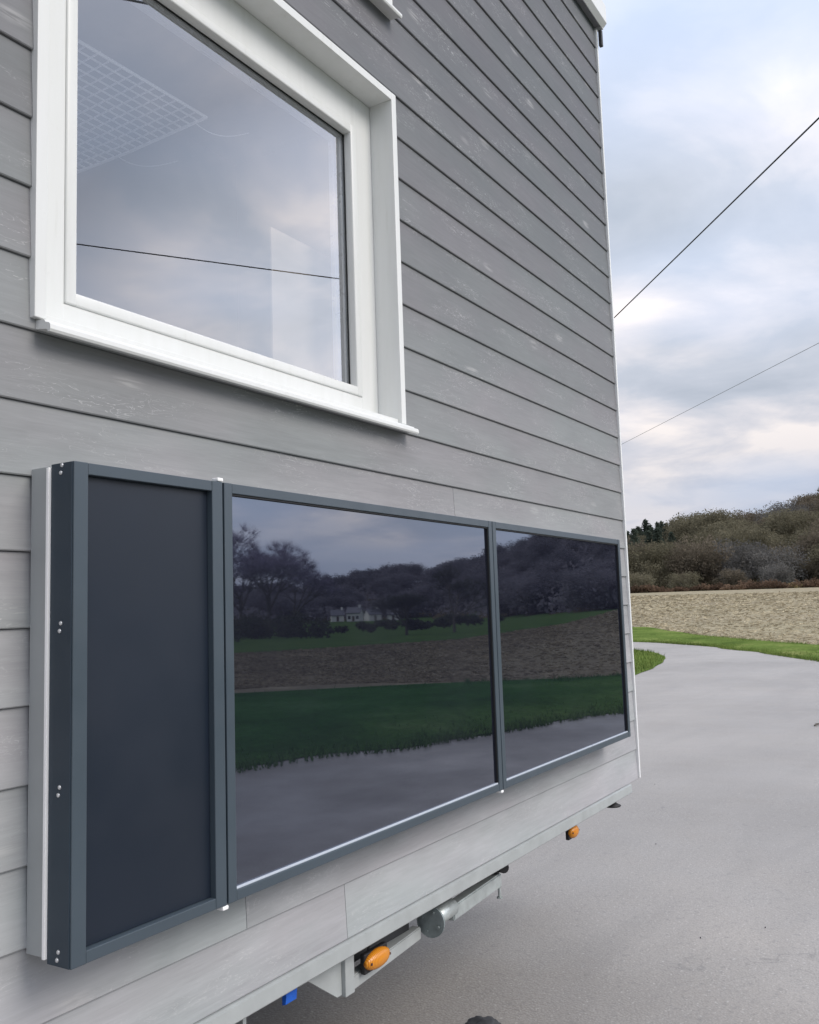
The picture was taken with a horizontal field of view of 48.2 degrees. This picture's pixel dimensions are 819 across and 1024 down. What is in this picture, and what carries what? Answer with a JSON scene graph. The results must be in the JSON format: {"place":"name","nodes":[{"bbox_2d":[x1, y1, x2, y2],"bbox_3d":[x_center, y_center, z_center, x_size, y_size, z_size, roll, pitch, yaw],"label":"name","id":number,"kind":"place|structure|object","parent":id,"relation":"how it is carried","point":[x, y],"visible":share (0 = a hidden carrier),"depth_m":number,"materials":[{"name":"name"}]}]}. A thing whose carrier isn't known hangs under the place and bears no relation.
{"place":"outdoors","nodes":[
{"label":"outdoors","id":0,"kind":"place"},
{"bbox_2d":[0,0,640,1023],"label":"tiny house","id":1,"kind":"structure","parent":0,"point":[366,260],"depth_m":2.83,"materials":[{"name":"grey wood"}]},
{"bbox_2d":[26,466,50,959],"bbox_3d":[0.098,0.437,2.768,0.061,0.831,2.821,-6,-7,31],"label":"mounting batten","id":2,"kind":"object","parent":1,"relation":"attached to","point":[37,844],"visible":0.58,"depth_m":1.58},
{"bbox_2d":[47,461,226,969],"bbox_3d":[-0.494,0.344,1.701,0.059,0.839,0.369,-6,-7,31],"label":"air collector","id":3,"kind":"object","parent":2,"relation":"attached to","point":[137,821],"visible":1,"depth_m":1.66,"materials":[{"name":"grey metal"}]},
{"bbox_2d":[212,478,222,481],"bbox_3d":[-0.396,-0.066,1.887,0.018,0.008,0.016,-6,-7,31],"label":"joint clip","id":4,"kind":"object","parent":3,"relation":"on","point":[218,479],"visible":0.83,"depth_m":1.88,"materials":[{"name":"silver metal"}]},
{"bbox_2d":[217,905,228,910],"bbox_3d":[-0.367,0.777,1.798,0.018,0.008,0.016,-6,-7,31],"label":"joint clip","id":5,"kind":"object","parent":3,"relation":"attached to","point":[224,908],"visible":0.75,"depth_m":1.79,"materials":[{"name":"white plastic"}]},
{"bbox_2d":[222,482,502,903],"bbox_3d":[-0.071,0.403,2.382,0.059,0.839,1.230,-6,-7,31],"label":"solar panel","id":6,"kind":"object","parent":2,"relation":"attached to","point":[361,692],"visible":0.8,"depth_m":2.21,"materials":[{"name":"black glass"}]},
{"bbox_2d":[492,521,630,788],"bbox_3d":[0.579,0.494,3.430,0.059,0.839,1.234,-6,-7,31],"label":"solar panel","id":7,"kind":"object","parent":2,"relation":"attached to","point":[562,666],"visible":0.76,"depth_m":3.31,"materials":[{"name":"black glass"}]},
{"bbox_2d":[77,39,248,173],"bbox_3d":[-1.100,-1.111,2.246,0.633,0.044,1.386,-6,-7,31],"label":"safety net","id":8,"kind":"object","parent":1,"relation":"attached to","point":[143,80],"visible":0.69,"depth_m":2.49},
{"bbox_2d":[28,0,418,434],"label":"window","id":9,"kind":"structure","parent":1,"relation":"in","point":[267,45],"depth_m":2.44,"materials":[{"name":"white paint"}]},
{"bbox_2d":[370,0,401,19],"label":"window","id":10,"kind":"structure","parent":1,"relation":"in","point":[386,7],"depth_m":2.84,"materials":[{"name":"white paint"}]},
{"bbox_2d":[246,642,818,1023],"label":"road","id":11,"kind":"structure","parent":0,"point":[707,831],"depth_m":4.48,"materials":[{"name":"grey concrete"}]},
{"bbox_2d":[194,784,631,1023],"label":"trailer","id":12,"kind":"object","parent":11,"relation":"on","point":[333,971],"visible":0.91,"depth_m":2.52,"materials":[{"name":"paint"}]},
{"bbox_2d":[465,1016,500,1023],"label":"wheel","id":13,"kind":"object","parent":11,"relation":"on","point":[482,1020],"visible":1,"depth_m":3.16,"materials":[{"name":"rubber"}]},
{"bbox_2d":[634,650,664,674],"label":"grass island","id":14,"kind":"structure","parent":11,"relation":"on","point":[657,662],"depth_m":22.05,"materials":[{"name":"green plant"}]},
{"bbox_2d":[597,0,818,533],"label":"sky","id":15,"kind":"structure","parent":0,"point":[699,98],"materials":[{"name":"white"}]},
{"bbox_2d":[614,117,818,317],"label":"power line","id":16,"kind":"object","parent":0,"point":[782,153],"depth_m":15.25,"materials":[{"name":"black metal"}]},
{"bbox_2d":[621,343,817,444],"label":"power line","id":17,"kind":"object","parent":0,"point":[728,389],"visible":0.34,"depth_m":36.28,"materials":[{"name":"metal"}]},
{"bbox_2d":[630,587,818,644],"bbox_3d":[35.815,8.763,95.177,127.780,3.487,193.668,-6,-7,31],"label":"stubble field","id":18,"kind":"structure","parent":0,"point":[800,590],"depth_m":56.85,"materials":[{"name":"beige plant"}]},
{"bbox_2d":[637,586,651,592],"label":"hedge shrub","id":19,"kind":"object","parent":18,"relation":"on","point":[641,589],"visible":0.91,"depth_m":190.73,"materials":[{"name":"brown plant"}]},
{"bbox_2d":[640,583,655,592],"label":"hedge shrub","id":20,"kind":"object","parent":18,"relation":"on","point":[645,587],"visible":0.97,"depth_m":189.65,"materials":[{"name":"brown plant"}]},
{"bbox_2d":[651,586,668,591],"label":"hedge shrub","id":21,"kind":"object","parent":18,"relation":"on","point":[663,589],"visible":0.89,"depth_m":189.81,"materials":[{"name":"brown plant"}]},
{"bbox_2d":[666,586,681,591],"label":"hedge shrub","id":22,"kind":"object","parent":18,"relation":"on","point":[677,588],"visible":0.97,"depth_m":188.94,"materials":[{"name":"brown plant"}]},
{"bbox_2d":[720,584,732,589],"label":"hedge shrub","id":23,"kind":"object","parent":18,"relation":"on","point":[726,587],"visible":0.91,"depth_m":185.79,"materials":[{"name":"brown plant"}]},
{"bbox_2d":[734,583,747,589],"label":"hedge shrub","id":24,"kind":"object","parent":18,"relation":"on","point":[741,587],"visible":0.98,"depth_m":184.45,"materials":[{"name":"brown plant"}]},
{"bbox_2d":[746,581,762,588],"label":"hedge shrub","id":25,"kind":"object","parent":18,"relation":"on","point":[754,585],"visible":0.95,"depth_m":185.10,"materials":[{"name":"brown plant"}]},
{"bbox_2d":[770,579,786,588],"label":"hedge shrub","id":26,"kind":"object","parent":18,"relation":"on","point":[776,585],"visible":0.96,"depth_m":182.44,"materials":[{"name":"brown plant"}]},
{"bbox_2d":[780,582,798,587],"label":"hedge shrub","id":27,"kind":"object","parent":18,"relation":"on","point":[786,584],"visible":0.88,"depth_m":181.47,"materials":[{"name":"brown plant"}]},
{"bbox_2d":[799,580,818,587],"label":"hedge shrub","id":28,"kind":"object","parent":18,"relation":"on","point":[807,585],"visible":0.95,"depth_m":180.94,"materials":[{"name":"brown plant"}]},
{"bbox_2d":[632,627,818,673],"bbox_3d":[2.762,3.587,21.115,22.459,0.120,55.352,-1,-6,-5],"label":"grass","id":29,"kind":"structure","parent":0,"point":[722,646],"depth_m":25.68,"materials":[{"name":"green plant"}]},
{"bbox_2d":[645,574,815,592],"bbox_3d":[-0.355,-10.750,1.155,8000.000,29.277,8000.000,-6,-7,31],"label":"ground","id":30,"kind":"structure","parent":0,"point":[755,579],"depth_m":220.46,"materials":[{"name":"brown plant"}]},
{"bbox_2d":[628,552,636,574],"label":"broadleaf tree","id":31,"kind":"object","parent":30,"relation":"on","point":[631,563],"visible":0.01,"depth_m":221.16,"materials":[{"name":"brown plant"}]},
{"bbox_2d":[628,562,637,574],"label":"broadleaf tree","id":32,"kind":"object","parent":30,"relation":"on","point":[631,572],"visible":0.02,"depth_m":218.64,"materials":[{"name":"brown plant"}]},
{"bbox_2d":[628,528,641,546],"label":"pine tree","id":33,"kind":"object","parent":30,"relation":"on","point":[633,537],"visible":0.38,"depth_m":279.63,"materials":[{"name":"green plant"}]},
{"bbox_2d":[630,584,640,592],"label":"hedge shrub","id":34,"kind":"object","parent":30,"relation":"on","point":[635,589],"visible":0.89,"depth_m":192.97,"materials":[{"name":"brown plant"}]},
{"bbox_2d":[636,526,641,536],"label":"pine tree","id":35,"kind":"object","parent":30,"relation":"on","point":[638,528],"visible":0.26,"depth_m":313.74,"materials":[{"name":"green plant"}]},
{"bbox_2d":[629,571,656,592],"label":"broadleaf tree","id":36,"kind":"object","parent":30,"relation":"on","point":[644,581],"visible":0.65,"depth_m":195.25,"materials":[{"name":"green plant"}]},
{"bbox_2d":[627,543,660,568],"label":"broadleaf tree","id":37,"kind":"object","parent":30,"relation":"on","point":[639,550],"visible":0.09,"depth_m":244.16,"materials":[{"name":"green plant"}]},
{"bbox_2d":[641,519,649,535],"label":"pine tree","id":38,"kind":"object","parent":30,"relation":"on","point":[645,523],"visible":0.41,"depth_m":315.45,"materials":[{"name":"green plant"}]},
{"bbox_2d":[642,530,654,545],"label":"pine tree","id":39,"kind":"object","parent":30,"relation":"on","point":[648,536],"visible":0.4,"depth_m":282.94,"materials":[{"name":"green plant"}]},
{"bbox_2d":[627,539,677,581],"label":"broadleaf tree","id":40,"kind":"object","parent":30,"relation":"on","point":[655,555],"visible":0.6,"depth_m":218.93,"materials":[{"name":"green plant"}]},
{"bbox_2d":[635,558,677,587],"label":"broadleaf tree","id":41,"kind":"object","parent":30,"relation":"on","point":[655,569],"visible":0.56,"depth_m":214.09,"materials":[{"name":"green plant"}]},
{"bbox_2d":[655,521,662,535],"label":"pine tree","id":42,"kind":"object","parent":30,"relation":"on","point":[657,524],"visible":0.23,"depth_m":317.23,"materials":[{"name":"green plant"}]},
{"bbox_2d":[652,527,666,544],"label":"pine tree","id":43,"kind":"object","parent":30,"relation":"on","point":[657,536],"visible":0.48,"depth_m":280.83,"materials":[{"name":"green plant"}]},
{"bbox_2d":[660,524,667,541],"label":"pine tree","id":44,"kind":"object","parent":30,"relation":"on","point":[664,531],"visible":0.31,"depth_m":312.97,"materials":[{"name":"green plant"}]},
{"bbox_2d":[648,540,683,548],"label":"broadleaf tree","id":45,"kind":"object","parent":30,"relation":"on","point":[660,543],"visible":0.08,"depth_m":268.86,"materials":[{"name":"green plant"}]},
{"bbox_2d":[668,532,677,543],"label":"pine tree","id":46,"kind":"object","parent":30,"relation":"on","point":[671,538],"visible":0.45,"depth_m":285.65,"materials":[{"name":"green plant"}]},
{"bbox_2d":[662,523,695,544],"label":"broadleaf tree","id":47,"kind":"object","parent":30,"relation":"on","point":[668,530],"visible":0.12,"depth_m":297.14,"materials":[{"name":"green plant"}]},
{"bbox_2d":[666,572,696,586],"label":"broadleaf tree","id":48,"kind":"object","parent":30,"relation":"on","point":[688,579],"visible":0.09,"depth_m":202.91,"materials":[{"name":"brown plant"}]},
{"bbox_2d":[665,541,697,553],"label":"broadleaf tree","id":49,"kind":"object","parent":30,"relation":"on","point":[675,545],"visible":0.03,"depth_m":247.39,"materials":[{"name":"green plant"}]},
{"bbox_2d":[661,513,703,541],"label":"broadleaf tree","id":50,"kind":"object","parent":30,"relation":"on","point":[665,527],"visible":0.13,"depth_m":305.87,"materials":[{"name":"green plant"}]},
{"bbox_2d":[668,570,702,590],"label":"broadleaf tree","id":51,"kind":"object","parent":30,"relation":"on","point":[679,583],"visible":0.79,"depth_m":193.62,"materials":[{"name":"green plant"}]},
{"bbox_2d":[674,511,707,521],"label":"broadleaf tree","id":52,"kind":"object","parent":30,"relation":"on","point":[687,515],"visible":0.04,"depth_m":320.77,"materials":[{"name":"green plant"}]},
{"bbox_2d":[663,544,724,585],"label":"broadleaf tree","id":53,"kind":"object","parent":30,"relation":"on","point":[706,568],"visible":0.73,"depth_m":211.33,"materials":[{"name":"brown plant"}]},
{"bbox_2d":[668,513,721,543],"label":"broadleaf tree","id":54,"kind":"object","parent":30,"relation":"on","point":[677,525],"visible":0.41,"depth_m":285.64,"materials":[{"name":"green plant"}]},
{"bbox_2d":[690,584,708,590],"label":"hedge shrub","id":55,"kind":"object","parent":30,"relation":"on","point":[695,588],"visible":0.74,"depth_m":189.83,"materials":[{"name":"brown plant"}]},
{"bbox_2d":[666,534,734,583],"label":"broadleaf tree","id":56,"kind":"object","parent":30,"relation":"on","point":[693,545],"visible":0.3,"depth_m":216.69,"materials":[{"name":"brown plant"}]},
{"bbox_2d":[699,583,714,590],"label":"hedge shrub","id":57,"kind":"object","parent":30,"relation":"on","point":[705,586],"visible":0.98,"depth_m":188.10,"materials":[{"name":"brown plant"}]},
{"bbox_2d":[686,513,740,528],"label":"broadleaf tree","id":58,"kind":"object","parent":30,"relation":"on","point":[699,517],"visible":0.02,"depth_m":299.53,"materials":[{"name":"green plant"}]},
{"bbox_2d":[691,507,745,527],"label":"broadleaf tree","id":59,"kind":"object","parent":30,"relation":"on","point":[711,516],"visible":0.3,"depth_m":286.88,"materials":[{"name":"green plant"}]},
{"bbox_2d":[711,582,725,589],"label":"hedge shrub","id":60,"kind":"object","parent":30,"relation":"on","point":[719,585],"visible":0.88,"depth_m":187.81,"materials":[{"name":"brown plant"}]},
{"bbox_2d":[705,508,739,518],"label":"broadleaf tree","id":61,"kind":"object","parent":30,"relation":"on","point":[722,513],"visible":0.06,"depth_m":308.11,"materials":[{"name":"green plant"}]},
{"bbox_2d":[699,518,749,539],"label":"broadleaf tree","id":62,"kind":"object","parent":30,"relation":"on","point":[710,528],"visible":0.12,"depth_m":274.58,"materials":[{"name":"green plant"}]},
{"bbox_2d":[712,567,750,589],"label":"broadleaf tree","id":63,"kind":"object","parent":30,"relation":"on","point":[726,573],"visible":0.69,"depth_m":193.06,"materials":[{"name":"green plant"}]},
{"bbox_2d":[709,524,756,551],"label":"broadleaf tree","id":64,"kind":"object","parent":30,"relation":"on","point":[739,530],"visible":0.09,"depth_m":252.80,"materials":[{"name":"brown plant"}]},
{"bbox_2d":[719,566,750,589],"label":"broadleaf tree","id":65,"kind":"object","parent":30,"relation":"on","point":[747,574],"visible":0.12,"depth_m":197.65,"materials":[{"name":"brown plant"}]},
{"bbox_2d":[714,517,758,539],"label":"broadleaf tree","id":66,"kind":"object","parent":30,"relation":"on","point":[731,526],"visible":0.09,"depth_m":263.71,"materials":[{"name":"green plant"}]},
{"bbox_2d":[709,538,770,582],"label":"broadleaf tree","id":67,"kind":"object","parent":30,"relation":"on","point":[740,557],"visible":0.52,"depth_m":206.96,"materials":[{"name":"grey plant"}]},
{"bbox_2d":[717,538,767,579],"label":"broadleaf tree","id":68,"kind":"object","parent":30,"relation":"on","point":[754,545],"visible":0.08,"depth_m":218.93,"materials":[{"name":"brown plant"}]},
{"bbox_2d":[721,529,771,551],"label":"broadleaf tree","id":69,"kind":"object","parent":30,"relation":"on","point":[751,539],"visible":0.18,"depth_m":235.22,"materials":[{"name":"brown plant"}]},
{"bbox_2d":[737,579,755,588],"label":"hedge shrub","id":70,"kind":"object","parent":30,"relation":"on","point":[741,581],"visible":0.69,"depth_m":187.72,"materials":[{"name":"brown plant"}]},
{"bbox_2d":[731,509,765,521],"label":"broadleaf tree","id":71,"kind":"object","parent":30,"relation":"on","point":[750,515],"visible":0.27,"depth_m":300.28,"materials":[{"name":"green plant"}]},
{"bbox_2d":[718,524,782,551],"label":"broadleaf tree","id":72,"kind":"object","parent":30,"relation":"on","point":[727,534],"visible":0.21,"depth_m":240.87,"materials":[{"name":"brown plant"}]},
{"bbox_2d":[758,580,771,588],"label":"hedge shrub","id":73,"kind":"object","parent":30,"relation":"on","point":[762,584],"visible":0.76,"depth_m":184.84,"materials":[{"name":"brown plant"}]},
{"bbox_2d":[753,505,785,524],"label":"broadleaf tree","id":74,"kind":"object","parent":30,"relation":"on","point":[760,516],"visible":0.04,"depth_m":280.97,"materials":[{"name":"green plant"}]},
{"bbox_2d":[764,580,775,587],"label":"hedge shrub","id":75,"kind":"object","parent":30,"relation":"on","point":[768,584],"visible":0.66,"depth_m":183.53,"materials":[{"name":"brown plant"}]},
{"bbox_2d":[750,531,791,547],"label":"broadleaf tree","id":76,"kind":"object","parent":30,"relation":"on","point":[772,536],"visible":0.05,"depth_m":248.12,"materials":[{"name":"brown plant"}]},
{"bbox_2d":[758,558,796,588],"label":"broadleaf tree","id":77,"kind":"object","parent":30,"relation":"on","point":[777,576],"visible":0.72,"depth_m":189.59,"materials":[{"name":"grey plant"}]},
{"bbox_2d":[758,501,796,523],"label":"broadleaf tree","id":78,"kind":"object","parent":30,"relation":"on","point":[776,506],"visible":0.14,"depth_m":289.14,"materials":[{"name":"green plant"}]},
{"bbox_2d":[746,542,812,582],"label":"broadleaf tree","id":79,"kind":"object","parent":30,"relation":"on","point":[768,561],"visible":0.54,"depth_m":198.90,"materials":[{"name":"grey plant"}]},
{"bbox_2d":[755,506,806,537],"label":"broadleaf tree","id":80,"kind":"object","parent":30,"relation":"on","point":[772,522],"visible":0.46,"depth_m":258.84,"materials":[{"name":"green plant"}]},
{"bbox_2d":[758,543,805,578],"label":"broadleaf tree","id":81,"kind":"object","parent":30,"relation":"on","point":[795,549],"visible":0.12,"depth_m":212.02,"materials":[{"name":"brown plant"}]},
{"bbox_2d":[764,530,817,554],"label":"broadleaf tree","id":82,"kind":"object","parent":30,"relation":"on","point":[773,541],"visible":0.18,"depth_m":230.01,"materials":[{"name":"green plant"}]},
{"bbox_2d":[788,582,801,587],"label":"hedge shrub","id":83,"kind":"object","parent":30,"relation":"on","point":[796,586],"visible":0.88,"depth_m":182.32,"materials":[{"name":"brown plant"}]},
{"bbox_2d":[774,509,818,539],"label":"broadleaf tree","id":84,"kind":"object","parent":30,"relation":"on","point":[790,528],"visible":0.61,"depth_m":250.34,"materials":[{"name":"green plant"}]},
{"bbox_2d":[775,558,817,582],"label":"broadleaf tree","id":85,"kind":"object","parent":30,"relation":"on","point":[806,572],"visible":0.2,"depth_m":200.89,"materials":[{"name":"grey plant"}]},
{"bbox_2d":[792,579,808,587],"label":"hedge shrub","id":86,"kind":"object","parent":30,"relation":"on","point":[799,583],"visible":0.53,"depth_m":183.52,"materials":[{"name":"brown plant"}]},
{"bbox_2d":[787,509,815,525],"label":"broadleaf tree","id":87,"kind":"object","parent":30,"relation":"on","point":[801,512],"visible":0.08,"depth_m":265.69,"materials":[{"name":"green plant"}]},
{"bbox_2d":[786,493,818,506],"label":"broadleaf tree","id":88,"kind":"object","parent":30,"relation":"on","point":[804,499],"visible":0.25,"depth_m":293.22,"materials":[{"name":"green plant"}]},
{"bbox_2d":[786,501,818,513],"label":"broadleaf tree","id":89,"kind":"object","parent":30,"relation":"on","point":[804,507],"visible":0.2,"depth_m":275.04,"materials":[{"name":"green plant"}]},
{"bbox_2d":[791,526,818,576],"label":"broadleaf tree","id":90,"kind":"object","parent":30,"relation":"on","point":[809,541],"visible":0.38,"depth_m":212.53,"materials":[{"name":"green plant"}]},
{"bbox_2d":[793,508,818,527],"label":"broadleaf tree","id":91,"kind":"object","parent":30,"relation":"on","point":[807,515],"visible":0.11,"depth_m":257.50,"materials":[{"name":"green plant"}]},
{"bbox_2d":[796,498,818,510],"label":"broadleaf tree","id":92,"kind":"object","parent":30,"relation":"on","point":[809,502],"visible":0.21,"depth_m":283.74,"materials":[{"name":"green plant"}]},
{"bbox_2d":[801,544,818,578],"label":"broadleaf tree","id":93,"kind":"object","parent":30,"relation":"on","point":[813,551],"visible":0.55,"depth_m":200.75,"materials":[{"name":"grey plant"}]},
{"bbox_2d":[807,500,818,513],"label":"broadleaf tree","id":94,"kind":"object","parent":30,"relation":"on","point":[816,507],"visible":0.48,"depth_m":267.60,"materials":[{"name":"green plant"}]},
{"bbox_2d":[809,553,818,579],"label":"broadleaf tree","id":95,"kind":"object","parent":30,"relation":"on","point":[816,570],"visible":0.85,"depth_m":196.82,"materials":[{"name":"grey plant"}]}
]}

